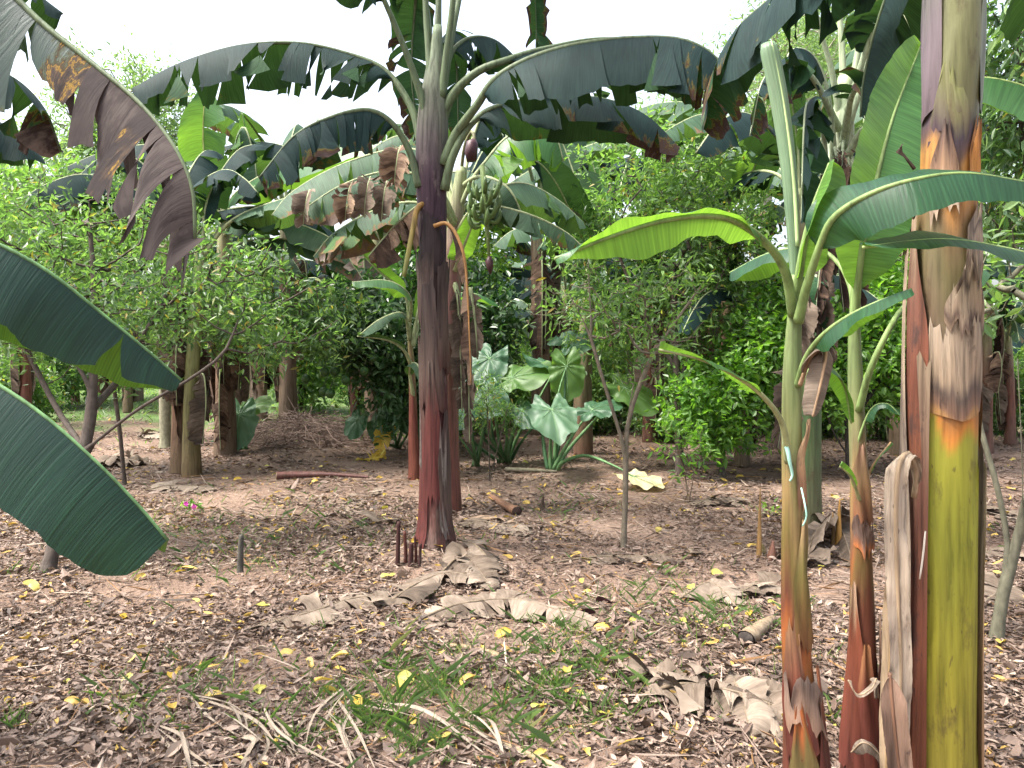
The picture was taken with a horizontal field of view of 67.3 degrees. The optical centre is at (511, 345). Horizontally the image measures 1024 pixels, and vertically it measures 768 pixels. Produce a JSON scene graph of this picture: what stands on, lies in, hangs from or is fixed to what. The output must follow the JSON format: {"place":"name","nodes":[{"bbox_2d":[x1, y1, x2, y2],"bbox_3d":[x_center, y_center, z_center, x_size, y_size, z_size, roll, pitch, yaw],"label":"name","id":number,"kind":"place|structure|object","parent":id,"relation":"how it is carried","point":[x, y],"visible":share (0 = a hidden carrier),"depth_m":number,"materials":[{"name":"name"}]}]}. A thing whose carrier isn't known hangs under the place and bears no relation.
{"place":"outdoors","nodes":[
{"label":"outdoors","id":0,"kind":"place"},
{"bbox_2d":[0,383,1019,767],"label":"grass","id":1,"kind":"structure","parent":0,"point":[368,719],"depth_m":3.30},
{"bbox_2d":[0,0,1022,323],"label":"sky","id":2,"kind":"structure","parent":0,"point":[193,28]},
{"bbox_2d":[0,362,1023,767],"bbox_3d":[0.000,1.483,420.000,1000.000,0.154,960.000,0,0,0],"label":"ground","id":3,"kind":"structure","parent":0,"point":[238,502],"depth_m":5.30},
{"bbox_2d":[0,348,74,419],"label":"bush","id":4,"kind":"object","parent":3,"relation":"on","point":[39,401],"visible":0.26,"depth_m":15.15,"materials":[{"name":"green plant"}]},
{"bbox_2d":[0,137,96,377],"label":"pale tree","id":5,"kind":"object","parent":3,"relation":"on","point":[35,165],"visible":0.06,"depth_m":17.83,"materials":[{"name":"green plant"}]},
{"bbox_2d":[0,341,100,409],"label":"bush","id":6,"kind":"object","parent":3,"relation":"on","point":[75,380],"visible":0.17,"depth_m":18.22,"materials":[{"name":"green plant"}]},
{"bbox_2d":[10,268,119,403],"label":"banana plant","id":7,"kind":"object","parent":3,"relation":"on","point":[28,377],"visible":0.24,"depth_m":13.92,"materials":[{"name":"brown plant"}]},
{"bbox_2d":[0,131,157,364],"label":"shrub","id":8,"kind":"object","parent":3,"relation":"on","point":[25,170],"visible":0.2,"depth_m":8.55,"materials":[{"name":"green plant"}]},
{"bbox_2d":[0,243,184,575],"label":"banana sucker","id":9,"kind":"object","parent":3,"relation":"on","point":[63,492],"visible":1,"depth_m":1.46,"materials":[{"name":"green plant"}]},
{"bbox_2d":[0,0,205,287],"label":"banana plant","id":10,"kind":"object","parent":3,"relation":"on","point":[127,121],"visible":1,"depth_m":2.50,"materials":[{"name":"brown plant"}]},
{"bbox_2d":[80,274,154,412],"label":"banana plant","id":11,"kind":"object","parent":3,"relation":"on","point":[127,404],"visible":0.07,"depth_m":16.91,"materials":[{"name":"green plant"}]},
{"bbox_2d":[0,24,242,178],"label":"tall tree","id":12,"kind":"object","parent":3,"relation":"on","point":[163,122],"visible":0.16,"depth_m":33.18,"materials":[{"name":"green plant"}]},
{"bbox_2d":[97,448,151,466],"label":"dry banana leaf","id":13,"kind":"object","parent":3,"relation":"on","point":[109,461],"visible":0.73,"depth_m":9.71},
{"bbox_2d":[74,272,181,484],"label":"shrub","id":14,"kind":"object","parent":3,"relation":"on","point":[120,436],"visible":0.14,"depth_m":8.12,"materials":[{"name":"green plant"}]},
{"bbox_2d":[86,153,267,447],"bbox_3d":[-5.025,-0.598,11.521,2.955,4.245,2.238,0,0,0],"label":"tree","id":15,"kind":"object","parent":3,"relation":"on","point":[164,424],"visible":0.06,"depth_m":11.43,"materials":[{"name":"green plant"}]},
{"bbox_2d":[24,150,332,472],"bbox_3d":[-3.940,-0.445,9.340,3.711,3.917,2.445,0,0,-21],"label":"banana plant","id":16,"kind":"object","parent":3,"relation":"on","point":[203,169],"visible":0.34,"depth_m":8.77,"materials":[{"name":"green plant"}]},
{"bbox_2d":[0,151,356,572],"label":"shrub","id":17,"kind":"object","parent":3,"relation":"on","point":[94,401],"visible":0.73,"depth_m":5.55,"materials":[{"name":"green plant"}]},
{"bbox_2d":[144,479,216,492],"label":"dry banana leaf","id":18,"kind":"object","parent":3,"relation":"on","point":[167,485],"visible":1,"depth_m":7.98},
{"bbox_2d":[19,144,371,477],"bbox_3d":[-3.548,-0.419,8.679,3.519,3.883,2.811,0,0,-24],"label":"banana plant","id":19,"kind":"object","parent":3,"relation":"on","point":[197,402],"visible":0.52,"depth_m":8.70,"materials":[{"name":"green plant"}]},
{"bbox_2d":[90,226,348,404],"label":"banana plant","id":20,"kind":"object","parent":3,"relation":"on","point":[241,394],"visible":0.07,"depth_m":13.45,"materials":[{"name":"green plant"}]},
{"bbox_2d":[146,235,321,422],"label":"banana plant","id":21,"kind":"object","parent":3,"relation":"on","point":[256,391],"visible":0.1,"depth_m":14.90,"materials":[{"name":"green plant"}]},
{"bbox_2d":[67,105,412,423],"bbox_3d":[-3.443,-1.277,13.159,5.009,5.566,5.584,0,0,30],"label":"banana plant","id":22,"kind":"object","parent":3,"relation":"on","point":[229,126],"visible":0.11,"depth_m":13.05,"materials":[{"name":"green plant"}]},
{"bbox_2d":[237,534,243,572],"bbox_3d":[-1.784,1.380,5.050,0.046,0.274,0.043,0,0,0],"label":"cut stump","id":23,"kind":"object","parent":3,"relation":"on","point":[240,557],"visible":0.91,"depth_m":5.04,"materials":[{"name":"wood"}]},
{"bbox_2d":[211,396,275,450],"bbox_3d":[-3.826,1.103,10.787,0.906,0.778,0.609,0,0,0],"label":"elephant ear","id":24,"kind":"object","parent":3,"relation":"on","point":[248,412],"visible":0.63,"depth_m":10.72},
{"bbox_2d":[129,260,382,381],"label":"shrub","id":25,"kind":"object","parent":3,"relation":"on","point":[319,342],"visible":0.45,"depth_m":9.35,"materials":[{"name":"green plant"}]},
{"bbox_2d":[205,254,333,402],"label":"banana plant","id":26,"kind":"object","parent":3,"relation":"on","point":[276,385],"visible":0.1,"depth_m":15.83,"materials":[{"name":"green plant"}]},
{"bbox_2d":[177,93,380,455],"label":"banana plant","id":27,"kind":"object","parent":3,"relation":"on","point":[196,138],"visible":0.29,"depth_m":10.18,"materials":[{"name":"green plant"}]},
{"bbox_2d":[204,396,397,449],"bbox_3d":[-3.317,1.142,12.002,2.894,0.651,2.730,0,0,25],"label":"brush pile","id":28,"kind":"object","parent":3,"relation":"on","point":[310,428],"visible":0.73,"depth_m":11.52,"materials":[{"name":"brown plant"}]},
{"bbox_2d":[267,296,348,413],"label":"bush","id":29,"kind":"object","parent":3,"relation":"on","point":[314,383],"visible":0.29,"depth_m":17.00,"materials":[{"name":"green plant"}]},
{"bbox_2d":[265,675,360,753],"bbox_3d":[-0.709,1.437,3.088,0.184,0.060,0.746,0,0,18],"label":"dry leaf strip","id":30,"kind":"object","parent":3,"relation":"on","point":[321,708],"visible":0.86,"depth_m":3.04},
{"bbox_2d":[276,471,368,479],"bbox_3d":[-2.099,1.433,8.528,1.022,0.095,0.166,0,0,-4],"label":"banana log","id":31,"kind":"object","parent":3,"relation":"on","point":[292,474],"visible":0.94,"depth_m":8.51,"materials":[{"name":"wood"}]},
{"bbox_2d":[313,274,363,415],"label":"banana plant","id":32,"kind":"object","parent":3,"relation":"on","point":[350,387],"visible":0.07,"depth_m":14.44,"materials":[{"name":"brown plant"}]},
{"bbox_2d":[326,701,374,767],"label":"dry leaf strip","id":33,"kind":"object","parent":3,"relation":"on","point":[343,735],"visible":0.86,"depth_m":2.82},
{"bbox_2d":[337,487,382,515],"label":"dry banana leaf","id":34,"kind":"object","parent":3,"relation":"on","point":[347,508],"visible":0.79,"depth_m":7.20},
{"bbox_2d":[206,119,530,443],"bbox_3d":[-2.001,-1.036,11.965,5.657,5.207,4.573,0,0,-23],"label":"banana plant","id":35,"kind":"object","parent":3,"relation":"on","point":[271,151],"visible":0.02,"depth_m":11.64,"materials":[{"name":"green plant"}]},
{"bbox_2d":[332,510,405,534],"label":"dry banana leaf","id":36,"kind":"object","parent":3,"relation":"on","point":[372,516],"visible":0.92,"depth_m":6.34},
{"bbox_2d":[343,400,419,460],"bbox_3d":[-1.772,1.136,10.639,0.826,0.786,1.278,0,0,44],"label":"elephant ear","id":37,"kind":"object","parent":3,"relation":"on","point":[352,429],"visible":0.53,"depth_m":10.57},
{"bbox_2d":[395,521,421,566],"bbox_3d":[-0.687,1.328,5.125,0.178,0.320,0.073,0,0,0],"label":"cut stump","id":38,"kind":"object","parent":3,"relation":"on","point":[415,555],"visible":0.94,"depth_m":5.10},
{"bbox_2d":[301,249,535,448],"bbox_3d":[-1.258,0.033,10.804,3.213,2.975,2.387,0,0,0],"label":"citrus tree","id":39,"kind":"object","parent":3,"relation":"on","point":[387,367],"visible":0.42,"depth_m":10.34,"materials":[{"name":"green plant"}]},
{"bbox_2d":[359,699,487,751],"bbox_3d":[-0.408,1.436,3.004,0.798,0.057,0.071,0,0,35],"label":"dry leaf strip","id":40,"kind":"object","parent":3,"relation":"on","point":[421,709],"visible":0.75,"depth_m":2.95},
{"bbox_2d":[352,252,497,479],"bbox_3d":[-0.905,0.152,8.484,1.799,2.754,0.664,0,0,-28],"label":"banana sucker","id":41,"kind":"object","parent":3,"relation":"on","point":[394,285],"visible":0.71,"depth_m":8.46,"materials":[{"name":"green plant"}]},
{"bbox_2d":[132,0,727,551],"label":"banana plant","id":42,"kind":"object","parent":3,"relation":"on","point":[552,84],"visible":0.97,"depth_m":5.39,"materials":[{"name":"green plant"}]},
{"bbox_2d":[272,121,587,513],"bbox_3d":[-0.690,-0.367,7.068,2.938,3.858,1.734,0,0,0],"label":"banana plant","id":43,"kind":"object","parent":3,"relation":"on","point":[379,181],"visible":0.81,"depth_m":6.79,"materials":[{"name":"green plant"}]},
{"bbox_2d":[380,561,490,606],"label":"dry banana leaf","id":44,"kind":"object","parent":3,"relation":"on","point":[416,589],"visible":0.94,"depth_m":4.72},
{"bbox_2d":[358,215,528,433],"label":"shrub","id":45,"kind":"object","parent":3,"relation":"on","point":[401,247],"visible":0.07,"depth_m":12.82,"materials":[{"name":"green plant"}]},
{"bbox_2d":[439,541,502,589],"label":"dry banana leaf","id":46,"kind":"object","parent":3,"relation":"on","point":[450,560],"visible":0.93,"depth_m":5.03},
{"bbox_2d":[457,538,508,572],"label":"dry banana leaf","id":47,"kind":"object","parent":3,"relation":"on","point":[475,549],"visible":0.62,"depth_m":5.38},
{"bbox_2d":[459,377,509,466],"bbox_3d":[-0.418,0.957,9.073,0.718,1.155,1.033,0,0,29],"label":"elephant ear","id":48,"kind":"object","parent":3,"relation":"on","point":[475,455],"visible":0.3,"depth_m":9.14},
{"bbox_2d":[459,361,529,480],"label":"shrub","id":49,"kind":"object","parent":3,"relation":"on","point":[488,409],"visible":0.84,"depth_m":8.28,"materials":[{"name":"green plant"}]},
{"bbox_2d":[392,589,597,628],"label":"dry banana leaf","id":50,"kind":"object","parent":3,"relation":"on","point":[520,607],"visible":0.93,"depth_m":4.27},
{"bbox_2d":[456,518,534,535],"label":"dry banana leaf","id":51,"kind":"object","parent":3,"relation":"on","point":[478,522],"visible":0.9,"depth_m":6.21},
{"bbox_2d":[489,494,521,514],"bbox_3d":[-0.086,1.488,7.327,0.107,0.097,0.941,0,0,-16],"label":"banana log","id":52,"kind":"object","parent":3,"relation":"on","point":[512,508],"visible":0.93,"depth_m":7.05,"materials":[{"name":"wood"}]},
{"bbox_2d":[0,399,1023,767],"bbox_3d":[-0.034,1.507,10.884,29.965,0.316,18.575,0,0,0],"label":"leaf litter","id":53,"kind":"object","parent":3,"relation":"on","point":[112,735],"visible":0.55,"depth_m":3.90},
{"bbox_2d":[152,724,211,767],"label":"dry leaf strip","id":54,"kind":"object","parent":53,"relation":"on","point":[186,749],"visible":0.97,"depth_m":2.77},
{"bbox_2d":[181,692,273,743],"bbox_3d":[-1.145,1.454,3.039,0.100,0.061,0.775,0,0,-44],"label":"dry leaf strip","id":55,"kind":"object","parent":53,"relation":"on","point":[245,715],"visible":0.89,"depth_m":3.00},
{"bbox_2d":[238,728,269,767],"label":"dry leaf strip","id":56,"kind":"object","parent":53,"relation":"on","point":[253,739],"visible":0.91,"depth_m":2.73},
{"bbox_2d":[232,700,343,767],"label":"dry leaf strip","id":57,"kind":"object","parent":53,"relation":"on","point":[271,724],"visible":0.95,"depth_m":2.82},
{"bbox_2d":[238,590,412,633],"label":"dry banana leaf","id":58,"kind":"object","parent":53,"relation":"on","point":[312,602],"visible":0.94,"depth_m":4.32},
{"bbox_2d":[447,698,523,767],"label":"dry leaf strip","id":59,"kind":"object","parent":53,"relation":"on","point":[497,741],"visible":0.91,"depth_m":2.84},
{"bbox_2d":[621,653,708,698],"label":"dry banana leaf","id":60,"kind":"object","parent":53,"relation":"on","point":[636,663],"visible":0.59,"depth_m":3.38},
{"bbox_2d":[710,667,774,738],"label":"dry banana leaf","id":61,"kind":"object","parent":53,"relation":"on","point":[758,714],"visible":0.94,"depth_m":3.07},
{"bbox_2d":[984,572,1023,605],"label":"dry banana leaf","id":62,"kind":"object","parent":53,"relation":"on","point":[1016,593],"visible":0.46,"depth_m":4.45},
{"bbox_2d":[479,341,551,428],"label":"bush","id":63,"kind":"object","parent":3,"relation":"on","point":[518,393],"visible":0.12,"depth_m":14.16,"materials":[{"name":"green plant"}]},
{"bbox_2d":[473,290,565,437],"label":"banana plant","id":64,"kind":"object","parent":3,"relation":"on","point":[523,305],"visible":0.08,"depth_m":12.21,"materials":[{"name":"green plant"}]},
{"bbox_2d":[462,330,599,463],"bbox_3d":[0.178,0.662,9.561,2.320,1.750,1.083,0,0,-37],"label":"elephant ear","id":65,"kind":"object","parent":3,"relation":"on","point":[532,374],"visible":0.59,"depth_m":9.51},
{"bbox_2d":[386,85,723,434],"bbox_3d":[0.543,-1.348,12.388,5.791,5.772,5.194,0,0,16],"label":"banana plant","id":66,"kind":"object","parent":3,"relation":"on","point":[539,269],"visible":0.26,"depth_m":12.60,"materials":[{"name":"green plant"}]},
{"bbox_2d":[499,259,619,317],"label":"banana plant","id":67,"kind":"object","parent":3,"relation":"on","point":[518,287],"visible":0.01,"depth_m":16.08,"materials":[{"name":"green plant"}]},
{"bbox_2d":[514,300,614,399],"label":"bush","id":68,"kind":"object","parent":3,"relation":"on","point":[575,324],"visible":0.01,"depth_m":15.27,"materials":[{"name":"green plant"}]},
{"bbox_2d":[463,239,685,394],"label":"banana plant","id":69,"kind":"object","parent":3,"relation":"on","point":[525,296],"visible":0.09,"depth_m":13.40,"materials":[{"name":"green plant"}]},
{"bbox_2d":[549,365,619,435],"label":"bush","id":70,"kind":"object","parent":3,"relation":"on","point":[597,397],"visible":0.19,"depth_m":12.89,"materials":[{"name":"green plant"}]},
{"bbox_2d":[493,143,680,454],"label":"banana plant","id":71,"kind":"object","parent":3,"relation":"on","point":[560,181],"visible":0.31,"depth_m":10.11,"materials":[{"name":"green plant"}]},
{"bbox_2d":[528,346,664,489],"bbox_3d":[0.939,0.737,8.690,1.488,1.464,1.601,0,0,9],"label":"elephant ear","id":72,"kind":"object","parent":3,"relation":"on","point":[556,422],"visible":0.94,"depth_m":8.94},
{"bbox_2d":[592,341,637,429],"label":"bush","id":73,"kind":"object","parent":3,"relation":"on","point":[607,379],"visible":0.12,"depth_m":13.81,"materials":[{"name":"green plant"}]},
{"bbox_2d":[519,252,720,547],"bbox_3d":[0.828,0.366,5.843,1.547,2.308,1.183,0,0,0],"label":"sapling","id":74,"kind":"object","parent":3,"relation":"on","point":[624,442],"visible":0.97,"depth_m":5.79,"materials":[{"name":"green plant"}]},
{"bbox_2d":[550,548,702,564],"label":"dry banana leaf","id":75,"kind":"object","parent":3,"relation":"on","point":[661,558],"visible":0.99,"depth_m":5.44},
{"bbox_2d":[555,241,708,442],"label":"banana plant","id":76,"kind":"object","parent":3,"relation":"on","point":[646,434],"visible":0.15,"depth_m":12.07,"materials":[{"name":"green plant"}]},
{"bbox_2d":[512,114,767,430],"bbox_3d":[2.430,-1.345,13.280,5.101,5.808,6.310,0,0,29],"label":"banana plant","id":77,"kind":"object","parent":3,"relation":"on","point":[525,177],"visible":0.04,"depth_m":12.70,"materials":[{"name":"green plant"}]},
{"bbox_2d":[622,357,694,443],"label":"bush","id":78,"kind":"object","parent":3,"relation":"on","point":[638,418],"visible":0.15,"depth_m":12.28,"materials":[{"name":"green plant"}]},
{"bbox_2d":[532,94,787,474],"bbox_3d":[1.983,-0.766,9.245,3.492,4.534,2.203,0,0,0],"label":"tree","id":79,"kind":"object","parent":3,"relation":"on","point":[712,252],"visible":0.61,"depth_m":9.05,"materials":[{"name":"green plant"}]},
{"bbox_2d":[647,397,721,502],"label":"shrub","id":80,"kind":"object","parent":3,"relation":"on","point":[690,438],"visible":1,"depth_m":7.20,"materials":[{"name":"green plant"}]},
{"bbox_2d":[637,663,782,737],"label":"dry banana leaf","id":81,"kind":"object","parent":3,"relation":"on","point":[690,698],"visible":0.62,"depth_m":3.17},
{"bbox_2d":[637,97,785,452],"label":"banana plant","id":82,"kind":"object","parent":3,"relation":"on","point":[740,168],"visible":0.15,"depth_m":10.68,"materials":[{"name":"green plant"}]},
{"bbox_2d":[679,578,745,604],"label":"dry banana leaf","id":83,"kind":"object","parent":3,"relation":"on","point":[711,586],"visible":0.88,"depth_m":4.63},
{"bbox_2d":[643,273,786,475],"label":"shrub","id":84,"kind":"object","parent":3,"relation":"on","point":[715,399],"visible":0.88,"depth_m":8.64,"materials":[{"name":"green plant"}]},
{"bbox_2d":[687,494,749,505],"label":"dry banana leaf","id":85,"kind":"object","parent":3,"relation":"on","point":[707,501],"visible":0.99,"depth_m":7.03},
{"bbox_2d":[551,142,915,349],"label":"banana plant","id":86,"kind":"object","parent":3,"relation":"on","point":[776,179],"visible":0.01,"depth_m":14.01,"materials":[{"name":"green plant"}]},
{"bbox_2d":[629,0,874,312],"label":"tall tree","id":87,"kind":"object","parent":3,"relation":"on","point":[813,45],"visible":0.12,"depth_m":16.66,"materials":[{"name":"green plant"}]},
{"bbox_2d":[737,615,775,645],"bbox_3d":[1.301,1.470,4.031,0.099,0.083,0.454,0,0,36],"label":"banana log","id":88,"kind":"object","parent":3,"relation":"on","point":[757,629],"visible":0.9,"depth_m":3.91,"materials":[{"name":"wood"}]},
{"bbox_2d":[631,236,886,467],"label":"banana plant","id":89,"kind":"object","parent":3,"relation":"on","point":[744,460],"visible":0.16,"depth_m":8.99,"materials":[{"name":"green plant"}]},
{"bbox_2d":[737,570,780,595],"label":"dry banana leaf","id":90,"kind":"object","parent":3,"relation":"on","point":[770,579],"visible":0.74,"depth_m":4.76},
{"bbox_2d":[756,488,765,557],"bbox_3d":[1.791,1.277,5.518,0.058,0.523,0.108,0,0,40],"label":"cut stump","id":91,"kind":"object","parent":3,"relation":"on","point":[760,549],"visible":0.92,"depth_m":5.49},
{"bbox_2d":[744,689,782,737],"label":"dry banana leaf","id":92,"kind":"object","parent":3,"relation":"on","point":[775,696],"visible":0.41,"depth_m":3.09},
{"bbox_2d":[554,41,1023,767],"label":"banana sucker","id":93,"kind":"object","parent":3,"relation":"on","point":[840,211],"visible":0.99,"depth_m":2.09,"materials":[{"name":"green plant"}]},
{"bbox_2d":[776,506,849,565],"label":"dry banana leaf","id":94,"kind":"object","parent":3,"relation":"on","point":[816,537],"visible":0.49,"depth_m":5.54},
{"bbox_2d":[637,49,1017,380],"bbox_3d":[3.295,-0.886,9.846,4.964,4.947,4.452,0,0,-22],"label":"banana plant","id":95,"kind":"object","parent":3,"relation":"on","point":[765,152],"visible":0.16,"depth_m":9.11,"materials":[{"name":"green plant"}]},
{"bbox_2d":[830,499,841,545],"bbox_3d":[2.398,1.320,5.688,0.058,0.376,0.099,0,0,-21],"label":"cut stump","id":96,"kind":"object","parent":3,"relation":"on","point":[836,535],"visible":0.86,"depth_m":5.66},
{"bbox_2d":[707,1,986,172],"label":"tall tree","id":97,"kind":"object","parent":3,"relation":"on","point":[779,37],"visible":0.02,"depth_m":26.51,"materials":[{"name":"green plant"}]},
{"bbox_2d":[827,385,886,440],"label":"bush","id":98,"kind":"object","parent":3,"relation":"on","point":[876,425],"visible":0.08,"depth_m":12.25,"materials":[{"name":"green plant"}]},
{"bbox_2d":[729,35,989,767],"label":"banana sucker","id":99,"kind":"object","parent":3,"relation":"on","point":[892,123],"visible":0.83,"depth_m":2.48,"materials":[{"name":"green plant"}]},
{"bbox_2d":[701,0,1023,767],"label":"banana plant","id":100,"kind":"object","parent":3,"relation":"on","point":[931,710],"visible":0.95,"depth_m":2.23,"materials":[{"name":"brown plant"}]},
{"bbox_2d":[822,248,909,478],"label":"shrub","id":101,"kind":"object","parent":3,"relation":"on","point":[884,386],"visible":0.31,"depth_m":8.71,"materials":[{"name":"green plant"}]},
{"bbox_2d":[749,0,992,523],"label":"banana plant","id":102,"kind":"object","parent":3,"relation":"on","point":[836,129],"visible":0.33,"depth_m":5.75,"materials":[{"name":"green plant"}]},
{"bbox_2d":[721,137,1022,455],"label":"banana plant","id":103,"kind":"object","parent":3,"relation":"on","point":[893,436],"visible":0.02,"depth_m":10.43,"materials":[{"name":"green plant"}]},
{"bbox_2d":[837,216,1023,279],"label":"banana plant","id":104,"kind":"object","parent":3,"relation":"on","point":[1006,274],"visible":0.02,"depth_m":10.34,"materials":[{"name":"green plant"}]},
{"bbox_2d":[859,76,1023,263],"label":"banana sucker","id":105,"kind":"object","parent":3,"relation":"on","point":[1004,95],"visible":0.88,"depth_m":1.97,"materials":[{"name":"green plant"}]},
{"bbox_2d":[978,0,1023,285],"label":"tree","id":106,"kind":"object","parent":3,"relation":"on","point":[1004,130],"visible":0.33,"depth_m":6.14,"materials":[{"name":"green plant"}]},
{"bbox_2d":[981,173,1023,640],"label":"sapling","id":107,"kind":"object","parent":3,"relation":"on","point":[1012,551],"visible":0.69,"depth_m":3.90,"materials":[{"name":"green plant"}]},
{"bbox_2d":[981,280,1023,452],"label":"banana plant","id":108,"kind":"object","parent":3,"relation":"on","point":[992,361],"visible":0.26,"depth_m":10.90,"materials":[{"name":"brown plant"}]},
{"bbox_2d":[989,299,1023,445],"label":"banana plant","id":109,"kind":"object","parent":3,"relation":"on","point":[1006,404],"visible":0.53,"depth_m":11.55,"materials":[{"name":"brown plant"}]},
{"bbox_2d":[993,340,1023,434],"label":"bush","id":110,"kind":"object","parent":3,"relation":"on","point":[1021,366],"visible":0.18,"depth_m":12.43,"materials":[{"name":"green plant"}]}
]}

